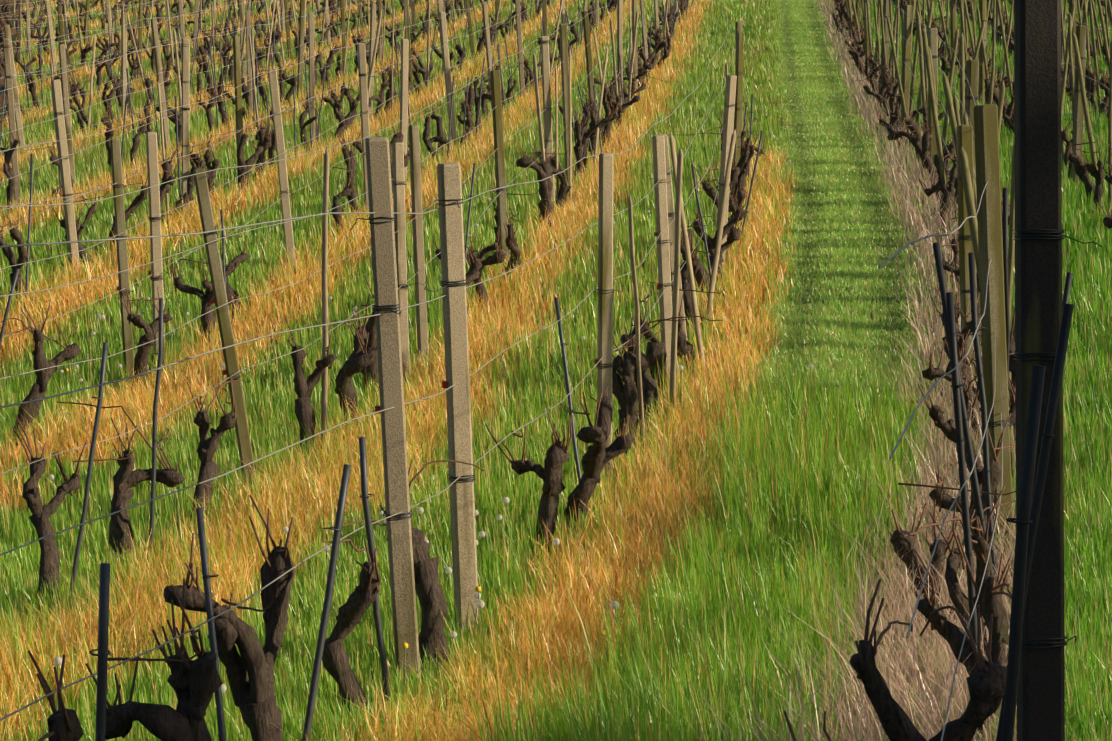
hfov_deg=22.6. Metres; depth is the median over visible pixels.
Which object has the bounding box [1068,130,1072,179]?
grape vine
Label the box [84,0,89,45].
post
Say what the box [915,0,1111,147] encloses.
wires
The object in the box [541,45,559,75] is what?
grape vine
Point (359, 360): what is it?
grape vine
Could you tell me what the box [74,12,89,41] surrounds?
grape vine
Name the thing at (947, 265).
grape vine
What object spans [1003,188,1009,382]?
vine stake
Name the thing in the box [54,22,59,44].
grape vine
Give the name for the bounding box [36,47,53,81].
grape vine
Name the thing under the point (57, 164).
grape vine
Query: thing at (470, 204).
vine stake
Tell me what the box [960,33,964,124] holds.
vine stake
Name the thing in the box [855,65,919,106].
grape vine
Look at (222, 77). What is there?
vine stake
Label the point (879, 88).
grape vine
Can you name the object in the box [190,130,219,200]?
grape vine
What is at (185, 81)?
post
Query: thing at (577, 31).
vine stake
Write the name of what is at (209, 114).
grape vine
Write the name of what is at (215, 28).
grape vine
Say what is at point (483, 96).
grape vine
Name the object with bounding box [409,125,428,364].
post
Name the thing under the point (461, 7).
grape vine
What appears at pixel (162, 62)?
grape vine
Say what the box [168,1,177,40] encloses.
vine stake
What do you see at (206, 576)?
vine stake
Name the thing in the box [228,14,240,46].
grape vine
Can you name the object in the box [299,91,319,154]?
grape vine
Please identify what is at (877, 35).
vine stake
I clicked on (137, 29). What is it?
vine stake
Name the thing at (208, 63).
vine stake
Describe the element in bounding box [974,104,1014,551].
post
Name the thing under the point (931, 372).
grape vine
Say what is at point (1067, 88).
grape vine
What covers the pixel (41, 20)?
grape vine
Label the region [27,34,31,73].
vine stake
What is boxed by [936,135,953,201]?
grape vine
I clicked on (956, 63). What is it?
grape vine
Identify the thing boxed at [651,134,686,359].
post
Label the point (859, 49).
grape vine
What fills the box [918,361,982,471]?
grape vine
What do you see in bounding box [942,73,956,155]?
vine stake
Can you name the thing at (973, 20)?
vine stake
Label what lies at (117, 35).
grape vine
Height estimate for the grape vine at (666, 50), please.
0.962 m
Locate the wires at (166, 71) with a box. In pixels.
[0,0,444,152]
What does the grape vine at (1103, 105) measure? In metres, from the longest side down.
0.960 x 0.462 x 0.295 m
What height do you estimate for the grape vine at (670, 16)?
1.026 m
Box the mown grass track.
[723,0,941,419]
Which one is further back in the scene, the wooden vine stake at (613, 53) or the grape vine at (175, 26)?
the grape vine at (175, 26)
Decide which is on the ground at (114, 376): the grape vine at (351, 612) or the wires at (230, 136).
the grape vine at (351, 612)
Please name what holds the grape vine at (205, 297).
on the ground at (114, 376)
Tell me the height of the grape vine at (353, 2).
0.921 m
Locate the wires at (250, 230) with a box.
[0,0,674,474]
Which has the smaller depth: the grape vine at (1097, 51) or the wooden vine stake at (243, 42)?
the wooden vine stake at (243, 42)
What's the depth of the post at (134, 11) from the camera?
72.14 m
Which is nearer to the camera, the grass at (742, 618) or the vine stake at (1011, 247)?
the grass at (742, 618)
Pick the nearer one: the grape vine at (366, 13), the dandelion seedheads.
the dandelion seedheads
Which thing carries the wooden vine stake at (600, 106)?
on the ground at (114, 376)
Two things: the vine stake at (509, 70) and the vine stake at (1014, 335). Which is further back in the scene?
the vine stake at (509, 70)
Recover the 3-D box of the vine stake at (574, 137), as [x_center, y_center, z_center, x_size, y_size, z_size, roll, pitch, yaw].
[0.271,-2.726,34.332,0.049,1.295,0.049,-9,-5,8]
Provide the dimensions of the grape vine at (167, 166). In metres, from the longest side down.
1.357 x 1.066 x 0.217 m
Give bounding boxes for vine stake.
[0,78,5,150]
[0,86,8,120]
[0,268,19,346]
[13,0,14,27]
[19,0,21,64]
[23,58,29,114]
[25,154,32,298]
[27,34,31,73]
[38,36,43,103]
[50,61,62,198]
[56,11,80,100]
[63,0,69,49]
[64,11,68,67]
[69,342,107,607]
[75,0,81,58]
[87,35,95,134]
[89,563,110,740]
[102,0,105,36]
[107,39,119,123]
[110,9,113,54]
[115,0,117,29]
[121,84,128,161]
[122,1,130,114]
[126,68,137,163]
[127,15,153,115]
[134,12,138,47]
[146,0,153,47]
[147,298,162,558]
[151,80,161,157]
[157,81,169,234]
[166,0,175,75]
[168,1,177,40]
[173,30,181,116]
[175,9,181,60]
[175,96,182,216]
[190,28,198,88]
[196,507,225,740]
[200,0,201,34]
[204,30,212,95]
[209,41,219,133]
[211,1,216,89]
[218,0,225,57]
[219,42,226,114]
[220,210,225,287]
[225,20,233,84]
[226,0,230,38]
[240,0,249,59]
[249,34,263,178]
[251,29,255,124]
[255,47,258,116]
[256,5,261,38]
[264,0,271,39]
[264,0,272,63]
[265,0,275,70]
[266,95,273,167]
[271,34,274,107]
[274,0,278,29]
[276,0,284,63]
[291,0,297,33]
[292,87,295,158]
[302,464,350,740]
[303,0,305,54]
[304,56,312,146]
[312,0,314,51]
[317,64,325,142]
[321,0,326,48]
[321,148,328,459]
[337,1,337,42]
[343,0,350,75]
[359,437,389,705]
[367,10,381,100]
[368,0,369,29]
[382,0,385,62]
[391,9,394,110]
[395,31,399,101]
[408,96,410,124]
[425,25,436,94]
[426,0,429,87]
[447,76,454,157]
[451,8,459,63]
[452,0,455,22]
[460,14,467,70]
[461,77,468,149]
[465,163,475,264]
[472,0,480,56]
[475,58,484,138]
[492,0,500,47]
[494,11,497,50]
[497,45,505,113]
[505,40,514,102]
[509,0,512,35]
[533,53,544,162]
[538,16,542,85]
[550,0,562,79]
[554,297,581,481]
[555,65,558,199]
[566,11,572,58]
[569,50,571,200]
[572,115,581,178]
[575,6,580,56]
[578,0,582,43]
[578,86,592,156]
[592,46,607,170]
[593,29,611,137]
[593,85,601,152]
[610,18,620,125]
[619,55,624,116]
[626,10,637,112]
[628,28,631,85]
[628,194,644,449]
[629,0,633,96]
[641,14,647,81]
[648,18,651,74]
[661,0,667,65]
[662,0,669,36]
[669,132,705,373]
[669,148,682,419]
[670,0,677,34]
[685,0,688,20]
[691,164,711,278]
[705,130,735,328]
[725,61,733,191]
[740,131,762,246]
[743,102,746,130]
[747,94,753,180]
[845,0,848,22]
[848,0,852,35]
[851,0,864,61]
[861,0,863,21]
[866,0,872,58]
[873,0,880,79]
[874,0,882,60]
[876,0,879,73]
[879,0,886,89]
[887,16,910,146]
[888,0,898,75]
[889,1,895,101]
[895,6,899,96]
[901,9,903,79]
[909,18,920,118]
[911,0,914,50]
[913,0,933,134]
[916,10,926,127]
[917,0,921,24]
[922,0,924,22]
[922,23,927,116]
[922,28,950,223]
[927,0,931,27]
[928,46,942,193]
[932,242,1007,666]
[936,28,958,182]
[937,0,944,40]
[938,0,949,62]
[940,0,943,55]
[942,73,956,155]
[945,0,948,58]
[946,292,984,740]
[949,21,984,163]
[953,94,976,271]
[958,2,963,71]
[959,147,1015,452]
[960,0,967,66]
[960,12,961,34]
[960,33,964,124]
[963,112,976,212]
[964,0,968,58]
[964,0,978,87]
[968,253,996,577]
[970,0,978,60]
[977,7,988,78]
[986,0,989,27]
[988,0,992,33]
[988,67,994,103]
[989,6,992,30]
[992,0,995,68]
[996,0,1013,113]
[996,303,1073,740]
[998,81,1004,137]
[1001,5,1012,82]
[1001,365,1045,740]
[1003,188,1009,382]
[1004,0,1008,27]
[1008,145,1014,315]
[1008,390,1015,488]
[1009,314,1014,386]
[1061,0,1064,59]
[1061,0,1066,64]
[1061,3,1074,120]
[1061,123,1064,159]
[1062,272,1072,312]
[1068,13,1073,122]
[1072,32,1102,197]
[1077,0,1081,24]
[1084,0,1090,88]
[1089,0,1100,108]
[1089,9,1098,110]
[1091,0,1104,60]
[1093,0,1100,58]
[1097,0,1109,72]
[1104,0,1109,53]
[1107,0,1111,24]
[1108,40,1111,207]
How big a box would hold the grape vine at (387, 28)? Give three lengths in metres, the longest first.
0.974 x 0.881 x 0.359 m
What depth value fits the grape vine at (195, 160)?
31.00 m
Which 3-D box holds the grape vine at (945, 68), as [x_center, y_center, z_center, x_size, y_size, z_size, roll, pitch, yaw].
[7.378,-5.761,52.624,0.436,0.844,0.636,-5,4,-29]
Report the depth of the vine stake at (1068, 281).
12.86 m
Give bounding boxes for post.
[3,38,25,210]
[4,25,25,156]
[26,0,30,61]
[45,0,56,77]
[48,79,80,277]
[57,6,70,99]
[58,44,75,192]
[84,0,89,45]
[106,0,115,62]
[110,139,133,389]
[121,13,126,121]
[131,0,136,29]
[137,0,142,83]
[146,132,171,366]
[151,19,170,153]
[165,0,168,39]
[177,39,189,214]
[178,0,184,53]
[192,0,198,64]
[193,168,256,493]
[213,0,215,26]
[233,36,243,187]
[239,0,245,77]
[246,10,252,117]
[268,69,295,274]
[280,0,284,33]
[284,0,291,62]
[297,0,304,100]
[308,13,314,150]
[324,0,330,46]
[340,0,346,74]
[350,137,420,686]
[357,0,363,31]
[358,43,377,211]
[368,3,375,121]
[378,0,382,61]
[391,0,394,13]
[392,142,425,386]
[399,39,408,190]
[403,0,413,96]
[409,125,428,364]
[411,0,414,39]
[424,162,478,643]
[437,0,443,72]
[439,11,456,149]
[465,0,475,59]
[482,2,492,113]
[490,70,509,268]
[495,0,498,44]
[515,0,524,98]
[537,36,560,203]
[542,0,547,35]
[559,24,573,187]
[560,0,564,23]
[581,0,586,42]
[582,11,598,153]
[591,153,621,481]
[595,0,598,26]
[617,0,622,105]
[632,0,637,94]
[640,0,649,76]
[648,135,672,379]
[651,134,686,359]
[654,0,659,55]
[666,0,669,38]
[674,0,677,28]
[716,75,745,265]
[733,32,743,173]
[735,21,742,131]
[854,0,860,29]
[863,0,870,70]
[881,0,893,90]
[900,5,915,137]
[922,28,942,179]
[927,0,932,21]
[950,0,957,75]
[951,125,977,386]
[953,60,981,172]
[970,0,975,20]
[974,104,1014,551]
[979,0,987,102]
[996,0,1000,45]
[1013,0,1102,740]
[1068,0,1076,84]
[1070,25,1085,189]
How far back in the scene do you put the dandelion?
13.60 m
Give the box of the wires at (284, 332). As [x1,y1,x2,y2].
[0,28,734,720]
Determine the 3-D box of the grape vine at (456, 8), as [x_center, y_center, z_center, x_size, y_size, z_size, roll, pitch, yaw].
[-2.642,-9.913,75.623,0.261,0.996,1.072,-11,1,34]
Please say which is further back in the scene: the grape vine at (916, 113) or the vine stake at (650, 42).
the vine stake at (650, 42)
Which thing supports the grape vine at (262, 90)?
on the ground at (114, 376)
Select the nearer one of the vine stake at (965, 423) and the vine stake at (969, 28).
the vine stake at (965, 423)
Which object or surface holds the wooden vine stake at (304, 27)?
on the ground at (114, 376)
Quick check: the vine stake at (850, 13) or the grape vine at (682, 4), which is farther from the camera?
the grape vine at (682, 4)
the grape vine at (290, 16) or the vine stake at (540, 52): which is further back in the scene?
the grape vine at (290, 16)
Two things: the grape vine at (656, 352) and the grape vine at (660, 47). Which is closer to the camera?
the grape vine at (656, 352)
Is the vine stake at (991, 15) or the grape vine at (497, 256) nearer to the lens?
the grape vine at (497, 256)
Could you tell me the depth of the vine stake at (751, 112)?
33.26 m
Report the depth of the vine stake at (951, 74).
32.13 m
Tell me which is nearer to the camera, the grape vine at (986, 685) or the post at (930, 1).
the grape vine at (986, 685)
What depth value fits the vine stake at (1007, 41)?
43.35 m
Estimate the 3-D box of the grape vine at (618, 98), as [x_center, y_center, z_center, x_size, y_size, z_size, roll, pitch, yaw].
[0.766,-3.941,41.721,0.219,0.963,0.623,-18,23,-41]
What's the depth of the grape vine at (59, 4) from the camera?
72.98 m
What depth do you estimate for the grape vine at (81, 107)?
43.16 m
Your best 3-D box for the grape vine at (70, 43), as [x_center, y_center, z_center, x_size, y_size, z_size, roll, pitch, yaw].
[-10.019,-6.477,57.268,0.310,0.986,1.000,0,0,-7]
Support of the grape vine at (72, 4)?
on the ground at (114, 376)
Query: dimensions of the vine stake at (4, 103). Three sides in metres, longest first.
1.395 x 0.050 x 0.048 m
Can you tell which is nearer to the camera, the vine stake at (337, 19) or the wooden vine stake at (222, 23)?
the wooden vine stake at (222, 23)
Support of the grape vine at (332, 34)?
on the ground at (114, 376)
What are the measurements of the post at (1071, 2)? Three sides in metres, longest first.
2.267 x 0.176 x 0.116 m
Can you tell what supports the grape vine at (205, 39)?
on the ground at (114, 376)
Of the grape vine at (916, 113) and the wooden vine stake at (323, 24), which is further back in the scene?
the wooden vine stake at (323, 24)
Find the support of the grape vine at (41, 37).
on the ground at (114, 376)
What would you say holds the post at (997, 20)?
on the ground at (114, 376)
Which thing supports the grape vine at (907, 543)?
on the ground at (114, 376)
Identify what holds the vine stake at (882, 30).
on the ground at (114, 376)
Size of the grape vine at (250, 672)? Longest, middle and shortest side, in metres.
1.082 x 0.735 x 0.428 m
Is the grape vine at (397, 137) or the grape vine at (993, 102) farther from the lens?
the grape vine at (993, 102)
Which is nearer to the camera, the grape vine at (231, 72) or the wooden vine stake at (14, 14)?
the grape vine at (231, 72)
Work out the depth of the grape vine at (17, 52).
60.70 m
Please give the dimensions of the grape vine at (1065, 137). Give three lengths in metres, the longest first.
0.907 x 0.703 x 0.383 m
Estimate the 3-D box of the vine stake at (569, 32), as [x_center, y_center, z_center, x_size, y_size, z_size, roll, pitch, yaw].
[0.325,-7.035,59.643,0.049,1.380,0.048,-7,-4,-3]
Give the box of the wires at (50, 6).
[0,0,143,36]
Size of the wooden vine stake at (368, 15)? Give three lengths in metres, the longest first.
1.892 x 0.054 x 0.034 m
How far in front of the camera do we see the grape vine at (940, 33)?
57.46 m
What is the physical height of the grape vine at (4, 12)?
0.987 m
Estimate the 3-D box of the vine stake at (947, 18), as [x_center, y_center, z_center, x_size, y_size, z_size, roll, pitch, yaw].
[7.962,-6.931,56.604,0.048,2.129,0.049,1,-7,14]
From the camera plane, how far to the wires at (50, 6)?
63.43 m
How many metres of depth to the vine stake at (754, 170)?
27.37 m
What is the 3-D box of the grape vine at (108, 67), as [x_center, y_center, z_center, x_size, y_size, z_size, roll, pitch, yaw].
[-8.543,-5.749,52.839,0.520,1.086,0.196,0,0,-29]
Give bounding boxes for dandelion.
[51,135,914,740]
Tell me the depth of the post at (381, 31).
60.08 m
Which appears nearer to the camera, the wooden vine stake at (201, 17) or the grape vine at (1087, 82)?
the grape vine at (1087, 82)
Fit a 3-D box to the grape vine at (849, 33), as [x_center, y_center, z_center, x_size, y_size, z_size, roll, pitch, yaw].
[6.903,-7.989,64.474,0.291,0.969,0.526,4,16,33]
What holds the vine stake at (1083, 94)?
on the ground at (114, 376)
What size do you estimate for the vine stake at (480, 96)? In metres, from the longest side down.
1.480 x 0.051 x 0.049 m
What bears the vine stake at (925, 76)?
on the ground at (114, 376)
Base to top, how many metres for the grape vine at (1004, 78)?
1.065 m
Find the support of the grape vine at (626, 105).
on the ground at (114, 376)
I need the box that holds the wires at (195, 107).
[0,0,514,233]
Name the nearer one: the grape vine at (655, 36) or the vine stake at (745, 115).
the vine stake at (745, 115)
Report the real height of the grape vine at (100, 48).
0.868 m
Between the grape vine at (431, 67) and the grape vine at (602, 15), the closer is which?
the grape vine at (431, 67)
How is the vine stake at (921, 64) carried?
on the ground at (114, 376)
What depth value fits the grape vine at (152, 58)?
56.19 m
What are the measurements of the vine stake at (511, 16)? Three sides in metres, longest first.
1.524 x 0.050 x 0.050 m
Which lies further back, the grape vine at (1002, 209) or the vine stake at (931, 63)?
the vine stake at (931, 63)
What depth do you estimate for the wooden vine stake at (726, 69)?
29.71 m
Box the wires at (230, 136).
[0,0,595,336]
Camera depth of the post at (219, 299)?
15.95 m
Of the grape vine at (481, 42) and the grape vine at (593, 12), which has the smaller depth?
the grape vine at (481, 42)
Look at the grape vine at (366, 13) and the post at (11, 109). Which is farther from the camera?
the grape vine at (366, 13)
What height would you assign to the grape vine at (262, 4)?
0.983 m
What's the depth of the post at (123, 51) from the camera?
44.67 m
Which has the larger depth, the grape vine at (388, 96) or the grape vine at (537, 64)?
the grape vine at (537, 64)
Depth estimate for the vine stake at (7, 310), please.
16.95 m
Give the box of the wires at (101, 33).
[2,0,295,77]
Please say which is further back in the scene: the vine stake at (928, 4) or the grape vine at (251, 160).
the vine stake at (928, 4)
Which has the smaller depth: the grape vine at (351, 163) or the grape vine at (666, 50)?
the grape vine at (351, 163)
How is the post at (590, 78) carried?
on the ground at (114, 376)
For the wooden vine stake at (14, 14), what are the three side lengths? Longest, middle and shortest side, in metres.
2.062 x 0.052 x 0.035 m
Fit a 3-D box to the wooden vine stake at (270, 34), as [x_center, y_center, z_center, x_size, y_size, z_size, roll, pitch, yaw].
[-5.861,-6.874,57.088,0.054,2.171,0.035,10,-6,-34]
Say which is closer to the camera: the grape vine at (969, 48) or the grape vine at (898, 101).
the grape vine at (898, 101)
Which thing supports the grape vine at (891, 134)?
on the ground at (114, 376)
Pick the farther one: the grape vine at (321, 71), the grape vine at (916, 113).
the grape vine at (321, 71)
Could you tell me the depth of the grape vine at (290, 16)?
72.33 m
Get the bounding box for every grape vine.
[0,0,6,22]
[0,17,6,46]
[0,22,33,69]
[0,55,2,82]
[0,78,16,122]
[0,130,20,213]
[0,214,30,304]
[0,300,81,447]
[1,0,12,27]
[7,0,10,14]
[12,8,23,38]
[12,415,134,613]
[13,49,49,84]
[14,32,26,66]
[15,0,21,12]
[16,75,33,115]
[21,6,34,38]
[21,141,73,201]
[25,67,40,110]
[28,650,83,740]
[29,0,36,22]
[30,27,49,53]
[33,17,47,56]
[36,10,46,35]
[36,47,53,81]
[50,191,108,267]
[53,63,83,101]
[53,65,80,102]
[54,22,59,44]
[56,0,70,30]
[57,401,184,568]
[64,35,76,64]
[67,20,82,47]
[68,36,92,69]
[68,76,99,131]
[69,93,84,133]
[70,0,75,13]
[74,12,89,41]
[77,0,95,23]
[79,0,101,24]
[85,578,222,740]
[90,0,98,8]
[94,56,108,94]
[95,40,119,84]
[96,28,110,61]
[97,34,115,64]
[98,66,122,122]
[99,6,118,34]
[99,105,114,176]
[107,25,120,61]
[108,175,147,254]
[109,76,134,120]
[112,0,125,15]
[114,285,171,394]
[125,0,130,12]
[127,21,144,53]
[127,24,135,56]
[127,39,137,80]
[127,52,141,85]
[129,108,147,167]
[134,65,152,113]
[137,1,157,29]
[141,98,163,133]
[142,35,155,77]
[146,15,165,41]
[149,38,178,70]
[154,0,161,27]
[154,16,163,44]
[156,0,164,20]
[156,94,181,147]
[159,142,179,216]
[160,31,181,64]
[162,57,172,105]
[164,15,179,36]
[164,76,242,130]
[164,495,294,740]
[169,55,181,86]
[170,239,234,346]
[171,0,177,13]
[173,154,203,221]
[175,0,185,20]
[178,138,209,201]
[186,0,193,14]
[187,6,201,32]
[187,374,242,530]
[188,23,199,63]
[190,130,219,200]
[193,10,205,35]
[195,51,203,94]
[196,87,214,136]
[198,41,214,91]
[202,18,221,51]
[202,27,226,57]
[212,121,262,193]
[213,16,232,50]
[216,37,232,82]
[216,44,244,85]
[222,76,250,120]
[224,0,233,23]
[225,230,250,318]
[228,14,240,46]
[232,0,236,22]
[241,60,267,108]
[249,122,273,181]
[251,101,298,161]
[254,17,261,40]
[254,34,266,72]
[254,42,286,64]
[255,0,264,18]
[255,66,267,112]
[257,28,274,68]
[258,10,271,32]
[261,23,285,63]
[261,115,302,172]
[269,0,279,31]
[275,53,285,100]
[276,61,297,109]
[279,3,292,29]
[284,317,336,462]
[292,25,298,62]
[298,19,338,50]
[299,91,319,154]
[303,44,335,85]
[304,25,308,43]
[305,87,333,147]
[314,0,324,20]
[314,53,331,89]
[315,20,334,46]
[321,16,335,43]
[322,460,484,675]
[322,539,380,731]
[323,39,339,85]
[323,73,356,127]
[328,0,332,13]
[329,3,348,36]
[330,3,339,40]
[330,91,357,140]
[331,165,354,235]
[333,133,362,220]
[335,45,343,82]
[335,308,377,429]
[338,0,355,10]
[340,6,357,34]
[341,79,359,135]
[350,28,389,74]
[351,29,368,53]
[352,125,403,155]
[352,271,378,393]
[354,32,369,65]
[355,4,365,27]
[359,83,384,125]
[361,0,382,19]
[364,0,377,24]
[367,67,391,119]
[368,28,379,62]
[377,66,394,114]
[382,0,392,17]
[382,17,399,51]
[382,58,397,108]
[385,22,404,54]
[386,42,430,84]
[390,150,409,197]
[391,122,423,172]
[400,60,415,93]
[410,19,430,45]
[411,47,424,87]
[413,82,420,95]
[414,47,440,83]
[416,9,436,39]
[422,1,436,33]
[422,105,447,159]
[430,38,454,75]
[430,99,460,155]
[431,7,445,26]
[433,223,486,296]
[444,0,451,12]
[445,0,452,24]
[454,0,461,20]
[455,38,466,67]
[456,76,474,140]
[456,97,472,146]
[459,0,464,16]
[467,226,505,312]
[470,68,491,135]
[475,19,495,56]
[477,72,490,124]
[478,24,503,53]
[481,10,507,45]
[483,58,506,109]
[485,411,571,563]
[489,8,506,39]
[490,182,537,244]
[499,210,521,284]
[504,5,520,34]
[505,62,537,103]
[512,3,526,30]
[514,56,529,94]
[516,143,553,226]
[521,0,525,21]
[523,53,534,90]
[524,46,541,85]
[528,142,555,198]
[531,147,570,216]
[536,0,541,17]
[537,35,554,70]
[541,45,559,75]
[547,25,572,51]
[551,30,560,56]
[554,24,580,59]
[558,94,590,162]
[559,385,633,533]
[569,13,581,44]
[573,104,588,178]
[574,99,618,173]
[580,0,599,28]
[581,6,592,29]
[581,78,619,133]
[586,91,598,156]
[588,4,595,33]
[593,66,619,112]
[596,80,624,129]
[599,0,605,23]
[600,77,612,145]
[605,77,639,128]
[607,0,616,16]
[612,327,663,453]
[614,68,635,94]
[620,311,721,426]
[623,63,668,103]
[624,48,644,83]
[625,58,647,98]
[626,54,654,91]
[637,35,658,81]
[639,287,667,395]
[641,22,660,55]
[642,32,654,60]
[647,21,662,60]
[648,20,663,43]
[650,30,667,70]
[652,9,680,46]
[655,27,670,68]
[658,2,672,39]
[658,6,672,26]
[661,8,674,37]
[671,287,723,371]
[675,118,749,172]
[680,0,686,16]
[680,216,714,302]
[680,232,710,328]
[692,194,747,281]
[694,158,739,247]
[700,166,745,221]
[718,112,723,150]
[720,128,759,186]
[730,137,757,214]
[733,109,764,155]
[783,711,831,740]
[827,6,849,37]
[831,1,846,32]
[839,0,844,10]
[843,3,852,25]
[843,31,862,58]
[847,38,864,67]
[848,9,854,40]
[849,21,864,62]
[849,579,1006,740]
[850,42,875,81]
[851,19,863,49]
[852,70,898,112]
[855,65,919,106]
[861,50,889,93]
[862,77,895,116]
[868,43,880,81]
[868,51,879,84]
[876,93,908,148]
[877,61,881,102]
[878,62,900,107]
[883,56,892,105]
[885,109,921,165]
[890,460,1015,642]
[894,87,918,129]
[903,123,948,146]
[903,486,1015,656]
[909,93,942,133]
[909,118,936,187]
[914,535,1011,740]
[918,136,956,232]
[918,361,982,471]
[919,96,944,176]
[920,2,946,27]
[922,329,981,439]
[929,413,1015,588]
[931,18,948,62]
[932,12,946,31]
[932,281,977,394]
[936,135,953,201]
[937,25,971,56]
[939,45,955,78]
[941,239,1002,324]
[947,145,957,222]
[947,213,959,284]
[950,42,976,77]
[956,0,959,14]
[957,47,991,94]
[965,38,988,83]
[968,356,1015,429]
[977,282,981,347]
[979,87,1013,132]
[980,64,998,104]
[985,52,991,104]
[986,74,1013,127]
[988,6,1002,41]
[989,72,1013,134]
[995,57,1013,102]
[996,17,1007,51]
[997,11,1006,46]
[1000,180,1009,237]
[1005,24,1013,50]
[1007,26,1013,59]
[1009,307,1015,441]
[1061,53,1074,96]
[1061,64,1074,105]
[1061,110,1093,168]
[1062,137,1097,201]
[1066,91,1108,117]
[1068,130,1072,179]
[1070,145,1107,213]
[1080,0,1088,15]
[1085,57,1109,111]
[1085,64,1107,116]
[1086,26,1111,63]
[1095,26,1105,58]
[1098,68,1108,117]
[1099,201,1111,228]
[1100,0,1109,20]
[1101,3,1110,30]
[1101,33,1110,68]
[1103,153,1111,183]
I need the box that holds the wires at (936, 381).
[851,0,1002,740]
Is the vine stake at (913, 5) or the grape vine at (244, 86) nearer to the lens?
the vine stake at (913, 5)
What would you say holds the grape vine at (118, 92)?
on the ground at (114, 376)
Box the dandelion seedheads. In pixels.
[49,136,813,740]
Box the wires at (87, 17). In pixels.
[2,0,224,55]
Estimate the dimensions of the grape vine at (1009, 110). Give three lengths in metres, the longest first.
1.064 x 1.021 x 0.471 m
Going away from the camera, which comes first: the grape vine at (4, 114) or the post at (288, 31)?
the grape vine at (4, 114)
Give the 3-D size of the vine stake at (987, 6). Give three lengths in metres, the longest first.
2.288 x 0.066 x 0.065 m
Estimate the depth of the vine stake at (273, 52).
46.21 m
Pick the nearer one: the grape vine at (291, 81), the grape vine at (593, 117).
the grape vine at (593, 117)
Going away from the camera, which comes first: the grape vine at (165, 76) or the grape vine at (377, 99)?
the grape vine at (377, 99)
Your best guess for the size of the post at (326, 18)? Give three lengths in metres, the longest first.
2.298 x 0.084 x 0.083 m
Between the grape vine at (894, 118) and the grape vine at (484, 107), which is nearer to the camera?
the grape vine at (894, 118)
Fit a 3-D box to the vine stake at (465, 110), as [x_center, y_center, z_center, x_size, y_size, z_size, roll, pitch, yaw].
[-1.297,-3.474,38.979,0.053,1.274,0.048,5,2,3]
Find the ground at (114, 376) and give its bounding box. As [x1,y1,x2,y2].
[0,0,1111,739]
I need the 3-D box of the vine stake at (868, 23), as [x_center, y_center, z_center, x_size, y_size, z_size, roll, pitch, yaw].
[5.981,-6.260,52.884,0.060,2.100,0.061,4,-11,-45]
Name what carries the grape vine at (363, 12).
on the ground at (114, 376)
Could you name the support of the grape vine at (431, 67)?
on the ground at (114, 376)
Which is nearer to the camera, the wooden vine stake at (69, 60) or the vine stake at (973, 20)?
the vine stake at (973, 20)
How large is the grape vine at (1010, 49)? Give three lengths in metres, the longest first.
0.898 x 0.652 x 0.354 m
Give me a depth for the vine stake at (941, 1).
58.08 m
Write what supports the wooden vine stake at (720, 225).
on the ground at (114, 376)
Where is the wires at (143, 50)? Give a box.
[0,0,366,106]
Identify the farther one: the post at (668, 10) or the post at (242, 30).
the post at (668, 10)
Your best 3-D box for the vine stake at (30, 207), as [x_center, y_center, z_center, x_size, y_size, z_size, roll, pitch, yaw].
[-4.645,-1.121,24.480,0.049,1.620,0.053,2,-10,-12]
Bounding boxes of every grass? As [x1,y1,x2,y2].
[0,0,1111,205]
[0,414,1111,740]
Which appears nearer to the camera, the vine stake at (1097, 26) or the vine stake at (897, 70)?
the vine stake at (897, 70)
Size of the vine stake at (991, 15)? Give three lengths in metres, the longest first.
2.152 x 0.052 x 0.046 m
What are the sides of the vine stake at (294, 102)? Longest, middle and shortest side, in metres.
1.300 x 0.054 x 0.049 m
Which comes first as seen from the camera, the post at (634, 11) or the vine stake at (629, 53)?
the vine stake at (629, 53)
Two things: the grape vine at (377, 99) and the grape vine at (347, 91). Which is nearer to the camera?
the grape vine at (347, 91)
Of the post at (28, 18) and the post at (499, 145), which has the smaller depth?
the post at (499, 145)
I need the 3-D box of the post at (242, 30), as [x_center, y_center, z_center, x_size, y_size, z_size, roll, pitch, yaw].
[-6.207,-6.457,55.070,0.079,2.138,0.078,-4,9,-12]
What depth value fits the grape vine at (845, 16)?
68.89 m
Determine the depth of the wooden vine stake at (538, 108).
29.11 m
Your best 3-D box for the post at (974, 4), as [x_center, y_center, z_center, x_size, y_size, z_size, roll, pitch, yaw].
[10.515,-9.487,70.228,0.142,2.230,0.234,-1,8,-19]
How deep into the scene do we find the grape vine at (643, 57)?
52.57 m
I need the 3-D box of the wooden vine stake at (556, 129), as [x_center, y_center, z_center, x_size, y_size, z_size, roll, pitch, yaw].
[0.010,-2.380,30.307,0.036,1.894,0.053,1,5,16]
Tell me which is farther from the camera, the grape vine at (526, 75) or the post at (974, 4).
the post at (974, 4)
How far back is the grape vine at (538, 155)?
31.43 m
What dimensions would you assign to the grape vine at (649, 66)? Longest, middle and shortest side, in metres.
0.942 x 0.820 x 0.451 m
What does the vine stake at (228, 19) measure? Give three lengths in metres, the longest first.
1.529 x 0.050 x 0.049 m
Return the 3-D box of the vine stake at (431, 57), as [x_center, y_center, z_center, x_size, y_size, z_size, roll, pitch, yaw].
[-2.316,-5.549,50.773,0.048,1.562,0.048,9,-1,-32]
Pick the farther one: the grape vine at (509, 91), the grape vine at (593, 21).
the grape vine at (593, 21)
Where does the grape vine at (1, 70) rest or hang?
on the ground at (114, 376)
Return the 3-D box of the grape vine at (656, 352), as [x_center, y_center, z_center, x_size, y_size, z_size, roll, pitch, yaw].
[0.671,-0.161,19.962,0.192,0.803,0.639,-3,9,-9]

